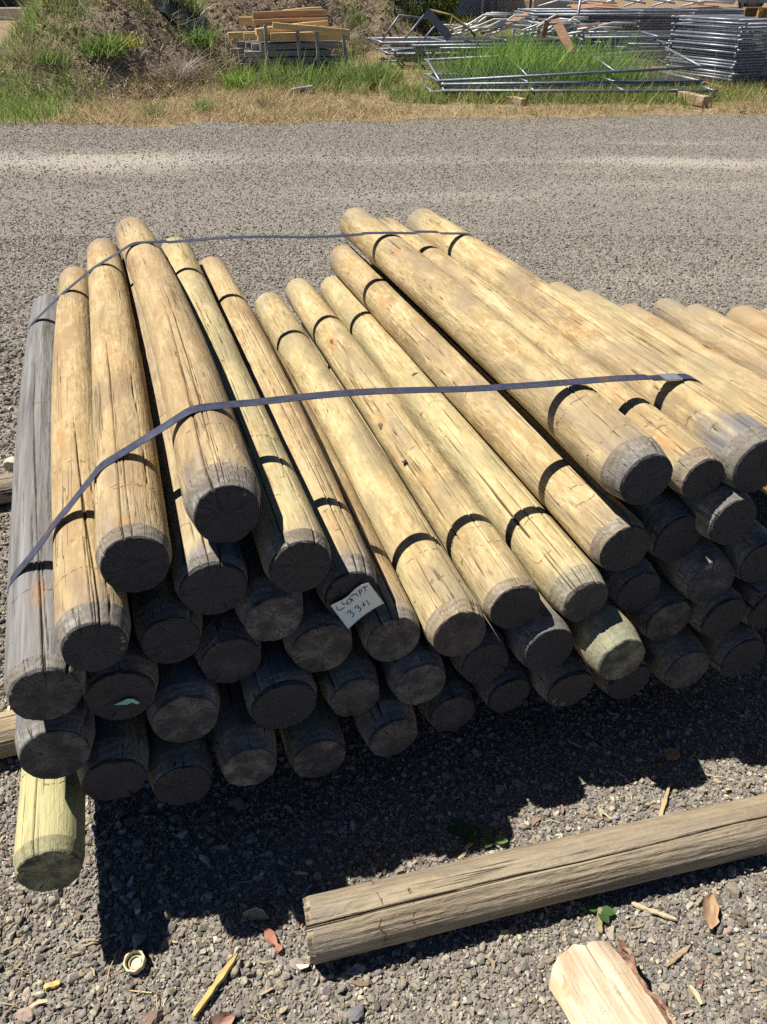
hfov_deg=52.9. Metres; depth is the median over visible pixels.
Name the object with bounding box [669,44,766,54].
fence panel
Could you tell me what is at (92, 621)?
round post
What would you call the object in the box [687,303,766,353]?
round post
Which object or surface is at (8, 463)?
cobble
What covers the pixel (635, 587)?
round post
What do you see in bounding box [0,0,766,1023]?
ground
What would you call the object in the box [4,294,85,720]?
round post
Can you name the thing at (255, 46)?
timber
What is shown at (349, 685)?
round post
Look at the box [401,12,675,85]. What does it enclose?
grass
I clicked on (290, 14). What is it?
timber
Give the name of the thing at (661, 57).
fence panel
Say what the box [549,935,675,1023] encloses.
split log
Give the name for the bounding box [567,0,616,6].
bent rail
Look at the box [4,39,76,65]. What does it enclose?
weed clump
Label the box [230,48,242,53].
timber
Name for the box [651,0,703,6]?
bent rail
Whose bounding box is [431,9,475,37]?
curved pipe
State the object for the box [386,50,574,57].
fence panel
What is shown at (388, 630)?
round post
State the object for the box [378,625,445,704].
round post
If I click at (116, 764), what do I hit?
round post
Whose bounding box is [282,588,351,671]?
round post
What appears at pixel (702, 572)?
round post
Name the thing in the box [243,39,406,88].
grass
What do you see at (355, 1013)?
stone
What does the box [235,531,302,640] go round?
round post
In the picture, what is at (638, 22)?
fence panel
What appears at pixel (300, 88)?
board
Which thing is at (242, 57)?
timber
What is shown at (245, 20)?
timber
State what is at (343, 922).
loose post
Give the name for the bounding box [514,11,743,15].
fence panel
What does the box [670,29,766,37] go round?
fence panel
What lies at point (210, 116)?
dry grass
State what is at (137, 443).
steel strap
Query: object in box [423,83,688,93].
fence panel
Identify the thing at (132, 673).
round post
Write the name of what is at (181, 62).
brush heap
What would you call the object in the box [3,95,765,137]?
grass
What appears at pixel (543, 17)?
fence panel
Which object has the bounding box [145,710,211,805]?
round post
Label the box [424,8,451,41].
steel channel
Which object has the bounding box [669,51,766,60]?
fence panel
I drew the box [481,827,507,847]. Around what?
weed sprout
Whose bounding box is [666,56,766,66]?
fence panel
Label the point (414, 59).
fence panel
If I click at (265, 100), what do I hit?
dry weed
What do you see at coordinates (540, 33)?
fence panel
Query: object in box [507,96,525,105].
wooden block
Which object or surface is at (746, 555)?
round post
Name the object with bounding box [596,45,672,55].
fence panel
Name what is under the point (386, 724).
round post
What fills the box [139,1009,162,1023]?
stone
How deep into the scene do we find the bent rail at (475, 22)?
13.67 m
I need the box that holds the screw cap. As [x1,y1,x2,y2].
[123,949,145,974]
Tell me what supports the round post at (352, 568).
on the round post at (318, 638)
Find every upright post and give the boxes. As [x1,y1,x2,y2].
[511,30,514,46]
[572,0,581,41]
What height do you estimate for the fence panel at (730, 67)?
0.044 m
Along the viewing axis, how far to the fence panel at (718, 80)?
12.63 m
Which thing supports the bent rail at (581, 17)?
on the bent rail
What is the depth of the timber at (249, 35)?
13.01 m
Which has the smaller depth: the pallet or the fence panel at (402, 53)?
the pallet
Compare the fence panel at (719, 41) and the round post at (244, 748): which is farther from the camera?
the fence panel at (719, 41)
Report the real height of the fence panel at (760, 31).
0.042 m
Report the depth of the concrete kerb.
18.50 m
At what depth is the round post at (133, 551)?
1.59 m
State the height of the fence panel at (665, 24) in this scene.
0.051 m
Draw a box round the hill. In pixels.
[0,0,439,103]
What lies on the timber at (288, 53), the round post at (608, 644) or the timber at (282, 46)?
the timber at (282, 46)
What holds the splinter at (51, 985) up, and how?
on the ground at (758, 496)
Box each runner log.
[0,473,12,504]
[0,710,16,758]
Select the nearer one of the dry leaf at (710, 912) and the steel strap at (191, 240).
the dry leaf at (710, 912)
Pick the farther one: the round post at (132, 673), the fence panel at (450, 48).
the fence panel at (450, 48)
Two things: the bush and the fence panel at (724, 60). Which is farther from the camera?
the bush
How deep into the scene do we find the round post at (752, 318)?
2.97 m
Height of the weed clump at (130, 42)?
0.300 m
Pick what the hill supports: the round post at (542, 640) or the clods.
the clods
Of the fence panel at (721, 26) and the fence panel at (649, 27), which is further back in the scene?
the fence panel at (649, 27)
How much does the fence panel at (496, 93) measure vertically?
0.044 m
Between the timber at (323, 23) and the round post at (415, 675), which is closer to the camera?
the round post at (415, 675)
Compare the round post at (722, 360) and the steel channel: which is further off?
the steel channel
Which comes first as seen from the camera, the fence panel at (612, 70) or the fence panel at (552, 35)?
the fence panel at (612, 70)
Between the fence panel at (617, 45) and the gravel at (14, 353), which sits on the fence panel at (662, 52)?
the fence panel at (617, 45)
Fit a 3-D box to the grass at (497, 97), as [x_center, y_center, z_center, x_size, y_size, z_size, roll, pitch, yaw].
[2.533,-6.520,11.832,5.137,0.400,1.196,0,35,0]
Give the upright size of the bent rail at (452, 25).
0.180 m
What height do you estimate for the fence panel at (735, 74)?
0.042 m
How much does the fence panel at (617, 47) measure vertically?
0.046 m
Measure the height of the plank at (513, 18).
0.339 m
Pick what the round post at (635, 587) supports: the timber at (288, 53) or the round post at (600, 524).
the round post at (600, 524)
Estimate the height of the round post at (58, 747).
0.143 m
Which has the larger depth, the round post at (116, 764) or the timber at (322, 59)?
the timber at (322, 59)
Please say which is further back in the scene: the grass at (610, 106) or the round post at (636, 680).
the grass at (610, 106)
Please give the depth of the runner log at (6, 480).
2.80 m
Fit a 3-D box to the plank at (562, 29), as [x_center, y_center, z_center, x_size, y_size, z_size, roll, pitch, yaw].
[3.190,-8.489,13.705,0.141,0.637,0.676,-21,40,-28]
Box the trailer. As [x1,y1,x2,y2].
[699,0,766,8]
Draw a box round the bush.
[416,0,464,33]
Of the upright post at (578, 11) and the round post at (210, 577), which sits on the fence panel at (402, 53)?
the upright post at (578, 11)
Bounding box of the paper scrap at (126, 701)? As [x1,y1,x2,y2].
[114,699,139,704]
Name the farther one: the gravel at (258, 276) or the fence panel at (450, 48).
the fence panel at (450, 48)
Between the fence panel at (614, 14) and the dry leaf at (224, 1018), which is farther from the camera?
the fence panel at (614, 14)
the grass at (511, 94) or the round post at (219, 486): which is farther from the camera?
the grass at (511, 94)
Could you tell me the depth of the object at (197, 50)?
12.68 m
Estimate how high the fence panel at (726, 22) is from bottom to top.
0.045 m
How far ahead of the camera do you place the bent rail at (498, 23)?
13.74 m
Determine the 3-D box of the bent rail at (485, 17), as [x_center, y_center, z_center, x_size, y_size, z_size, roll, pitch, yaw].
[1.835,-8.816,13.832,0.868,0.277,0.170,-2,35,-2]
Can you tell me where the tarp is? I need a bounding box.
[148,0,207,36]
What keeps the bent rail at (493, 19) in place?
on the bent rail
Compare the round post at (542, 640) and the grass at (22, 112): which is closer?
the round post at (542, 640)
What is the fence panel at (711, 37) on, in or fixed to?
on the fence panel at (719, 41)
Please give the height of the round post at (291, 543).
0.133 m
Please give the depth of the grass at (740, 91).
11.91 m
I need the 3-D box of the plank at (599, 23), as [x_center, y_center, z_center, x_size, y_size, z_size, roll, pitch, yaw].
[3.725,-8.748,13.890,0.503,0.151,0.156,-14,37,-20]
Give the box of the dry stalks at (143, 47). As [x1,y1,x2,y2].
[0,0,395,94]
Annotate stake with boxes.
[263,25,268,65]
[296,30,301,67]
[315,25,319,72]
[340,24,346,62]
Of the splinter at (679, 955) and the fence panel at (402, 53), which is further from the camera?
the fence panel at (402, 53)
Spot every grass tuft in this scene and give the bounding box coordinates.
[126,89,180,116]
[180,89,223,113]
[204,60,269,90]
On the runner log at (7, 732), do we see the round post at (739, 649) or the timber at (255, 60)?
the round post at (739, 649)
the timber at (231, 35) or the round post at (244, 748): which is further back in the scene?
the timber at (231, 35)
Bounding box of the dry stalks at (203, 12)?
[0,0,396,97]
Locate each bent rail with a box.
[444,24,469,31]
[449,14,507,31]
[452,27,491,35]
[458,18,505,31]
[462,12,510,29]
[463,12,504,27]
[468,20,527,33]
[486,27,520,35]
[487,15,531,31]
[493,22,537,30]
[501,24,542,28]
[520,22,557,35]
[522,14,578,30]
[527,21,578,35]
[538,0,587,6]
[547,23,597,32]
[552,16,588,28]
[560,18,596,31]
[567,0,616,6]
[568,26,622,34]
[577,22,636,30]
[577,26,618,33]
[601,0,645,3]
[624,0,674,6]
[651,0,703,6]
[681,0,733,6]
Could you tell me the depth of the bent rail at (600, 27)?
13.77 m
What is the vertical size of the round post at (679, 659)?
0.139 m
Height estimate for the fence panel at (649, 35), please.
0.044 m
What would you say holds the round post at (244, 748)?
on the runner log at (7, 732)
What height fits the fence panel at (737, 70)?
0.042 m
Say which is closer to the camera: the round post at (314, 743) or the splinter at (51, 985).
the splinter at (51, 985)
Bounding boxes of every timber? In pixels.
[227,31,254,38]
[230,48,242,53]
[237,41,269,47]
[238,17,302,25]
[238,48,250,54]
[238,55,248,61]
[243,33,256,38]
[244,50,330,57]
[245,41,294,47]
[248,49,328,50]
[250,56,315,63]
[251,42,307,49]
[252,9,325,19]
[253,17,327,22]
[255,20,327,35]
[255,63,324,70]
[257,31,308,40]
[258,41,340,42]
[258,56,341,63]
[259,42,342,49]
[264,63,338,70]
[270,32,349,41]
[272,22,349,35]
[286,7,321,9]
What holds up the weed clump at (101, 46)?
on the hill
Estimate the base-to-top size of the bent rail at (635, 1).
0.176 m
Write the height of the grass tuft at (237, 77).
0.439 m
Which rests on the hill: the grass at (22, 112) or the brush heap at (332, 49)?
the brush heap at (332, 49)
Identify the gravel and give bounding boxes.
[0,113,766,235]
[0,232,766,583]
[0,306,29,777]
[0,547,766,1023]
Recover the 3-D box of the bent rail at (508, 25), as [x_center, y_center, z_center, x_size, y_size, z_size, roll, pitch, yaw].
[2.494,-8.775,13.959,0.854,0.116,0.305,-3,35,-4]
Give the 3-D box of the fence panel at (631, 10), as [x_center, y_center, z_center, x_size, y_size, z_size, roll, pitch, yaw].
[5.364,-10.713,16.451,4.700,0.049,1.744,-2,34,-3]
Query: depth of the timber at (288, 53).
12.98 m
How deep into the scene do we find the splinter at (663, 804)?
1.81 m
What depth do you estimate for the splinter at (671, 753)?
1.91 m
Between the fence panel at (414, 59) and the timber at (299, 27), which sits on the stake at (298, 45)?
the timber at (299, 27)
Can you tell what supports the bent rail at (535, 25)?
on the bent rail at (536, 27)
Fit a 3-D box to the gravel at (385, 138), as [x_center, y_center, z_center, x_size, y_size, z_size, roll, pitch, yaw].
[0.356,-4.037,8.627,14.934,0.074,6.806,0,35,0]
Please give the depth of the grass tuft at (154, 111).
10.70 m
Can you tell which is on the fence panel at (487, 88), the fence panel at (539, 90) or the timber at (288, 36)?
the fence panel at (539, 90)
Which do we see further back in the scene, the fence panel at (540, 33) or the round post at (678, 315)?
the fence panel at (540, 33)
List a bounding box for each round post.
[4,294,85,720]
[13,768,85,891]
[15,693,94,778]
[51,266,130,671]
[77,711,149,799]
[83,592,158,719]
[87,238,171,592]
[115,217,259,542]
[122,258,247,614]
[131,566,202,663]
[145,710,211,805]
[146,654,219,741]
[161,237,330,592]
[193,607,260,682]
[199,256,376,615]
[210,679,276,785]
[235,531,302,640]
[240,638,316,728]
[250,307,419,661]
[255,292,485,656]
[280,672,344,777]
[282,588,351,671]
[285,278,540,627]
[301,322,573,671]
[315,624,378,716]
[320,275,607,621]
[328,368,508,682]
[329,245,649,570]
[340,207,672,504]
[353,655,417,756]
[370,263,700,560]
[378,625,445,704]
[379,217,724,499]
[406,208,766,492]
[417,652,474,730]
[470,423,660,611]
[472,641,529,712]
[521,646,593,706]
[538,589,644,679]
[550,282,766,426]
[580,290,766,404]
[588,658,649,698]
[617,606,709,688]
[619,565,691,640]
[621,303,766,391]
[644,535,734,604]
[652,298,766,378]
[667,482,756,544]
[686,586,746,636]
[686,621,765,676]
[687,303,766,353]
[709,520,766,582]
[726,305,766,337]
[731,576,766,628]
[760,486,766,494]
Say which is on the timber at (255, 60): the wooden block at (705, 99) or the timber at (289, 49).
the timber at (289, 49)
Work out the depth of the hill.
12.61 m
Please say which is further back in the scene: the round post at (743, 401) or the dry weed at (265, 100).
the dry weed at (265, 100)
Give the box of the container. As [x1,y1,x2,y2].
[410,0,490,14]
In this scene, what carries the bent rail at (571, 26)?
on the bent rail
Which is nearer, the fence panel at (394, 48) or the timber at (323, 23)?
the timber at (323, 23)
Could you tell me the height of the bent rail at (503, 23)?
0.261 m
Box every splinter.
[43,980,60,990]
[74,934,115,949]
[191,953,237,1018]
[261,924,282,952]
[597,905,602,934]
[631,902,675,920]
[659,784,670,815]
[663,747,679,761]
[666,944,690,967]
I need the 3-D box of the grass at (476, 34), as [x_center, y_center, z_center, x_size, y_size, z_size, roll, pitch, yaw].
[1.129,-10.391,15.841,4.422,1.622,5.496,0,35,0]
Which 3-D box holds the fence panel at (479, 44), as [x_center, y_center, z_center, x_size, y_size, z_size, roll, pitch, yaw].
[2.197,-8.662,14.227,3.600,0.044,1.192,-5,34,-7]
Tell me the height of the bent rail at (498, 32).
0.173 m
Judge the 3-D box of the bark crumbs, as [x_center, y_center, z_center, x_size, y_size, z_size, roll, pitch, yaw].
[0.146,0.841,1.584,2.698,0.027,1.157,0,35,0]
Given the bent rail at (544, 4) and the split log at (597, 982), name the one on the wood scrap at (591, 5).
the bent rail at (544, 4)
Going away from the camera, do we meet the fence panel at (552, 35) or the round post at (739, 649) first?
the round post at (739, 649)
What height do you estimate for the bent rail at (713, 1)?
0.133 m
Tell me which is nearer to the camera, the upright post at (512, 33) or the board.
the board
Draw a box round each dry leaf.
[208,1012,235,1023]
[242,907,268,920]
[702,892,719,928]
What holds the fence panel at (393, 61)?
on the ground at (758, 496)
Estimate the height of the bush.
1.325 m
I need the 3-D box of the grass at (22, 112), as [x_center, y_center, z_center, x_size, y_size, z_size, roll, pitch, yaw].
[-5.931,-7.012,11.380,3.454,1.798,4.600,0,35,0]
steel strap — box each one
[7,373,702,593]
[29,230,473,328]
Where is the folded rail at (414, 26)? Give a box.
[382,14,445,40]
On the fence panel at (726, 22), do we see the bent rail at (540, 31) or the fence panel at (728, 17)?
the fence panel at (728, 17)
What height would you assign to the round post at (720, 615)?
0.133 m
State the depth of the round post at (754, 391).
2.70 m
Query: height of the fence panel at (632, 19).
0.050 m
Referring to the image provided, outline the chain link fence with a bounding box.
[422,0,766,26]
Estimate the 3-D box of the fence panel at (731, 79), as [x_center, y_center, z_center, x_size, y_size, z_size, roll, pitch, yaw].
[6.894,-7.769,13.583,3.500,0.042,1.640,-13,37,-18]
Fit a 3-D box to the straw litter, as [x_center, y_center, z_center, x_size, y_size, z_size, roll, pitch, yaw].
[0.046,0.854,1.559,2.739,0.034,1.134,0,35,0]
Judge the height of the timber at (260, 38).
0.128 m
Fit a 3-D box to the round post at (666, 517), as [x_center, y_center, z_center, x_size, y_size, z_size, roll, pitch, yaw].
[0.324,-0.512,2.555,0.150,0.144,2.134,-11,36,-15]
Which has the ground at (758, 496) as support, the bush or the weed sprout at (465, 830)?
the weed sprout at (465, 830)
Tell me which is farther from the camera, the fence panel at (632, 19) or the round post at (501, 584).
the fence panel at (632, 19)
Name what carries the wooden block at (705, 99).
on the ground at (758, 496)
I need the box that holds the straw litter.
[0,715,766,1022]
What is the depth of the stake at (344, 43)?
13.02 m
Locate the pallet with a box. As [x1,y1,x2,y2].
[743,7,766,17]
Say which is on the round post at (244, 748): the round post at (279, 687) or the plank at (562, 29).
the round post at (279, 687)
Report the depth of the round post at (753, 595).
1.84 m
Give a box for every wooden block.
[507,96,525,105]
[668,89,710,105]
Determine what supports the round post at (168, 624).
on the round post at (184, 706)
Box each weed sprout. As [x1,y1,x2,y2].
[450,821,478,843]
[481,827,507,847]
[587,899,615,922]
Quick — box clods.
[0,0,397,101]
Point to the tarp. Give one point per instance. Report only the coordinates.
(170, 9)
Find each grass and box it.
[0,0,111,125]
[0,50,766,128]
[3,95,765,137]
[38,66,388,124]
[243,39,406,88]
[329,0,554,61]
[383,74,715,104]
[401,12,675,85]
[465,76,698,108]
[678,71,766,100]
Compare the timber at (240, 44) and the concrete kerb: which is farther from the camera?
the concrete kerb
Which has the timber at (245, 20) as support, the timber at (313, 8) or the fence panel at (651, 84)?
the timber at (313, 8)
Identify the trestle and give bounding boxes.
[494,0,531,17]
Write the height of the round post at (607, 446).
0.146 m
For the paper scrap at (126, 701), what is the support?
attached to the round post at (132, 673)
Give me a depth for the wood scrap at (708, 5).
15.86 m
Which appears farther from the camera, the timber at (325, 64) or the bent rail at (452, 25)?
the bent rail at (452, 25)
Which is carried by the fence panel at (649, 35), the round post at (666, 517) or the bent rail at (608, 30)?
the bent rail at (608, 30)
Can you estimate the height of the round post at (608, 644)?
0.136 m
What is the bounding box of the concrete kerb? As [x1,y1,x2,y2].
[0,8,25,19]
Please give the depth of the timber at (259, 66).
13.17 m
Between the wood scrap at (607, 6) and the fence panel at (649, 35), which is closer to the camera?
the fence panel at (649, 35)
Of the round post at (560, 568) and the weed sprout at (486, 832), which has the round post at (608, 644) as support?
the round post at (560, 568)
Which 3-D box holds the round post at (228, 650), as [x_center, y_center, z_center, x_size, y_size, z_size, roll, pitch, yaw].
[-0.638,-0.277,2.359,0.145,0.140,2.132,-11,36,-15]
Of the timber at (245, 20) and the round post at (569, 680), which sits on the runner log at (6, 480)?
the round post at (569, 680)
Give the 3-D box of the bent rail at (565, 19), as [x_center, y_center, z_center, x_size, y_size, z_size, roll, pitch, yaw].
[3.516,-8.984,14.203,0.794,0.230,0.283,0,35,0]
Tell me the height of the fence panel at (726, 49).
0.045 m
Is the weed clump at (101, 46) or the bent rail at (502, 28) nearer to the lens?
the weed clump at (101, 46)
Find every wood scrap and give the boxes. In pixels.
[569,2,597,9]
[590,2,619,8]
[688,3,718,7]
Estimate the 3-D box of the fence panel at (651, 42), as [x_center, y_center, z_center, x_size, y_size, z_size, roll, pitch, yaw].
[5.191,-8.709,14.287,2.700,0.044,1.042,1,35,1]
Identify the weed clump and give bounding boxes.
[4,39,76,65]
[51,13,137,57]
[80,25,156,47]
[159,19,238,46]
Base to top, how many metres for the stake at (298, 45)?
0.780 m
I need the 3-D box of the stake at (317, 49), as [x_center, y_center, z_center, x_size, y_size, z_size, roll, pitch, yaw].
[-1.111,-7.753,13.002,0.058,0.790,0.056,-8,35,-13]
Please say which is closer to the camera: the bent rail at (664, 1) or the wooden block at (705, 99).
the wooden block at (705, 99)
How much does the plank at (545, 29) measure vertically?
0.284 m
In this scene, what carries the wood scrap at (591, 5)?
on the fence panel at (631, 10)
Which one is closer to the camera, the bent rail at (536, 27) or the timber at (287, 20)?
the timber at (287, 20)
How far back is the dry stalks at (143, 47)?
12.36 m
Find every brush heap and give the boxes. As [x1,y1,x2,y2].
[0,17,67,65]
[115,29,243,81]
[327,12,391,51]
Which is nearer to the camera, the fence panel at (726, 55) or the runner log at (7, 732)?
the runner log at (7, 732)
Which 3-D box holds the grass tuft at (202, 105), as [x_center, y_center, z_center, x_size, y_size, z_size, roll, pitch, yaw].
[-2.573,-5.935,11.096,0.824,0.329,0.823,0,35,0]
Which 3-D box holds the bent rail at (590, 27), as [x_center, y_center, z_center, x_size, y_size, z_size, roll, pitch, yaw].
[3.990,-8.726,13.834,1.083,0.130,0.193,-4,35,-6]
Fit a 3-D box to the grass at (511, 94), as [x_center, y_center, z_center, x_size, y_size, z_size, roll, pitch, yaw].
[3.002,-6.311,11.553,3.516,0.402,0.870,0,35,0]
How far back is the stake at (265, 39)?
12.71 m
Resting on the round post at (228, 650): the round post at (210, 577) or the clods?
the round post at (210, 577)
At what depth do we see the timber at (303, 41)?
13.25 m
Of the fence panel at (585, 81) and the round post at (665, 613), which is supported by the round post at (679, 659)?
the round post at (665, 613)
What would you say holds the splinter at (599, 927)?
on the ground at (758, 496)
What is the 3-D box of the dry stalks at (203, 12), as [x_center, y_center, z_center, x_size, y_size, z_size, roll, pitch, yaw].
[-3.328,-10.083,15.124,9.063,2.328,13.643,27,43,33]
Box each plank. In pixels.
[480,12,528,34]
[541,20,548,38]
[550,13,574,54]
[576,22,601,30]
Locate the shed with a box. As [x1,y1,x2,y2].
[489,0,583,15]
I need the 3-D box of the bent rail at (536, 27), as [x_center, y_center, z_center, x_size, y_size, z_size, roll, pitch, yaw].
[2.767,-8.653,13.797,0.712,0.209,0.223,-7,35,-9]
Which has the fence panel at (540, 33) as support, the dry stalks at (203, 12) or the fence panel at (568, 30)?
the fence panel at (568, 30)
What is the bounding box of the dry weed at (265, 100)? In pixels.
[251,85,284,109]
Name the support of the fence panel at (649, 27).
on the fence panel at (568, 30)
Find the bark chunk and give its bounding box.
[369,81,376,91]
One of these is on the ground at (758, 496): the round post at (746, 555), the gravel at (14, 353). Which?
the gravel at (14, 353)
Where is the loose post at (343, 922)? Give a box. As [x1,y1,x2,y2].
[302,794,766,963]
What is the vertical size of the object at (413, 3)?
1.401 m
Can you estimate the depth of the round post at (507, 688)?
1.79 m
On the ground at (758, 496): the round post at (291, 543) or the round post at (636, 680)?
the round post at (636, 680)
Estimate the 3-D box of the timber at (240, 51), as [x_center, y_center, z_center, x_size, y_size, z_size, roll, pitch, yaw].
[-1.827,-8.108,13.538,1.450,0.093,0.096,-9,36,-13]
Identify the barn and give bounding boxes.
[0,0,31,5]
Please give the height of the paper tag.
0.110 m
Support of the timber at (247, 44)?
on the timber
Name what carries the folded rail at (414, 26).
on the fence panel at (388, 40)
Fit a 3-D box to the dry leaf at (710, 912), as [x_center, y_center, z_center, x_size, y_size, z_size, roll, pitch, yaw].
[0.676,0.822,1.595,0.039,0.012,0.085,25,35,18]
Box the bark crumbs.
[0,702,766,1023]
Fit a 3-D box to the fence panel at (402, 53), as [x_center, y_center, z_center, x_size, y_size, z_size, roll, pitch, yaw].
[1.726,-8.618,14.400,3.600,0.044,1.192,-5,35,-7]
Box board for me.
[291,85,312,91]
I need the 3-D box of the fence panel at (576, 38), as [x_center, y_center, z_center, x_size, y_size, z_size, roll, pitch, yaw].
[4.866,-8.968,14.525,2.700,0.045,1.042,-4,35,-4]
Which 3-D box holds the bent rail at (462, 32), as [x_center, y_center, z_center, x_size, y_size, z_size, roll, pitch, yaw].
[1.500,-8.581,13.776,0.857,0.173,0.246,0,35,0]
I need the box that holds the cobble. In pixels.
[3,457,13,470]
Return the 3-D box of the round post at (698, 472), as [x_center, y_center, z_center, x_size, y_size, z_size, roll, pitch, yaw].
[0.354,-0.645,2.483,0.133,0.118,2.133,-11,36,-15]
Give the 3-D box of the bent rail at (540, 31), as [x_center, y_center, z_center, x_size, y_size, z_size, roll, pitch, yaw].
[3.033,-8.694,13.864,0.916,0.259,0.228,9,36,12]
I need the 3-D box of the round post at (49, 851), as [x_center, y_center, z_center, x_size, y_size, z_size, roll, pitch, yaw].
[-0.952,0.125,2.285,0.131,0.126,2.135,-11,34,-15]
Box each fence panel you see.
[368,36,573,43]
[376,48,564,54]
[380,57,455,62]
[384,42,583,51]
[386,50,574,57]
[399,57,573,59]
[406,39,606,46]
[407,45,613,49]
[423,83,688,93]
[424,46,704,82]
[424,71,702,85]
[432,86,691,94]
[433,73,707,87]
[440,78,717,92]
[513,13,733,18]
[513,23,720,28]
[513,28,625,34]
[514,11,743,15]
[516,22,676,26]
[516,30,669,36]
[517,8,744,12]
[521,27,685,31]
[524,19,680,23]
[525,18,681,20]
[569,33,672,40]
[571,31,710,38]
[576,45,663,50]
[584,42,661,48]
[584,54,668,58]
[592,39,669,45]
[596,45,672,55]
[664,67,766,78]
[665,58,766,69]
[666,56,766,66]
[666,60,766,72]
[666,64,766,75]
[668,39,766,48]
[668,53,766,63]
[669,41,766,51]
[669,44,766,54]
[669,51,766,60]
[669,70,766,81]
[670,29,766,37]
[670,32,766,41]
[670,36,766,45]
[670,48,766,57]
[671,14,766,21]
[671,22,766,29]
[673,25,766,33]
[678,18,766,25]
[687,75,764,83]
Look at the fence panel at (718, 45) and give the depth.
12.53 m
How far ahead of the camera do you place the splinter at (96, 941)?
1.55 m
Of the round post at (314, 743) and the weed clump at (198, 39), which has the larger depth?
the weed clump at (198, 39)
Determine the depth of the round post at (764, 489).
2.32 m
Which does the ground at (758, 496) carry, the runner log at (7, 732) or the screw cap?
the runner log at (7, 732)
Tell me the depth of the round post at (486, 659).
1.72 m
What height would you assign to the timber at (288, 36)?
0.138 m
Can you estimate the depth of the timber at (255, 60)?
13.09 m
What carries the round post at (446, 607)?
on the round post at (486, 659)
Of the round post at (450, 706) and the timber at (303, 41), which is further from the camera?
the timber at (303, 41)
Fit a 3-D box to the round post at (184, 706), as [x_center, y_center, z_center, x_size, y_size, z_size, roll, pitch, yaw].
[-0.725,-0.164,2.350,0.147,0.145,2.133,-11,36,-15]
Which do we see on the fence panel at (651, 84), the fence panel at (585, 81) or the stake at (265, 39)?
the fence panel at (585, 81)
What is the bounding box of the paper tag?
[331,583,383,628]
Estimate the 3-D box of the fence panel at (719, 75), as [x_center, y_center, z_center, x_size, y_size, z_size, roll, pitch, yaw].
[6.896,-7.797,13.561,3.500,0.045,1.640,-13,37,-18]
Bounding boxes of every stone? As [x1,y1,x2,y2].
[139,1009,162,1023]
[347,1004,363,1021]
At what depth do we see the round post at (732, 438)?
2.01 m

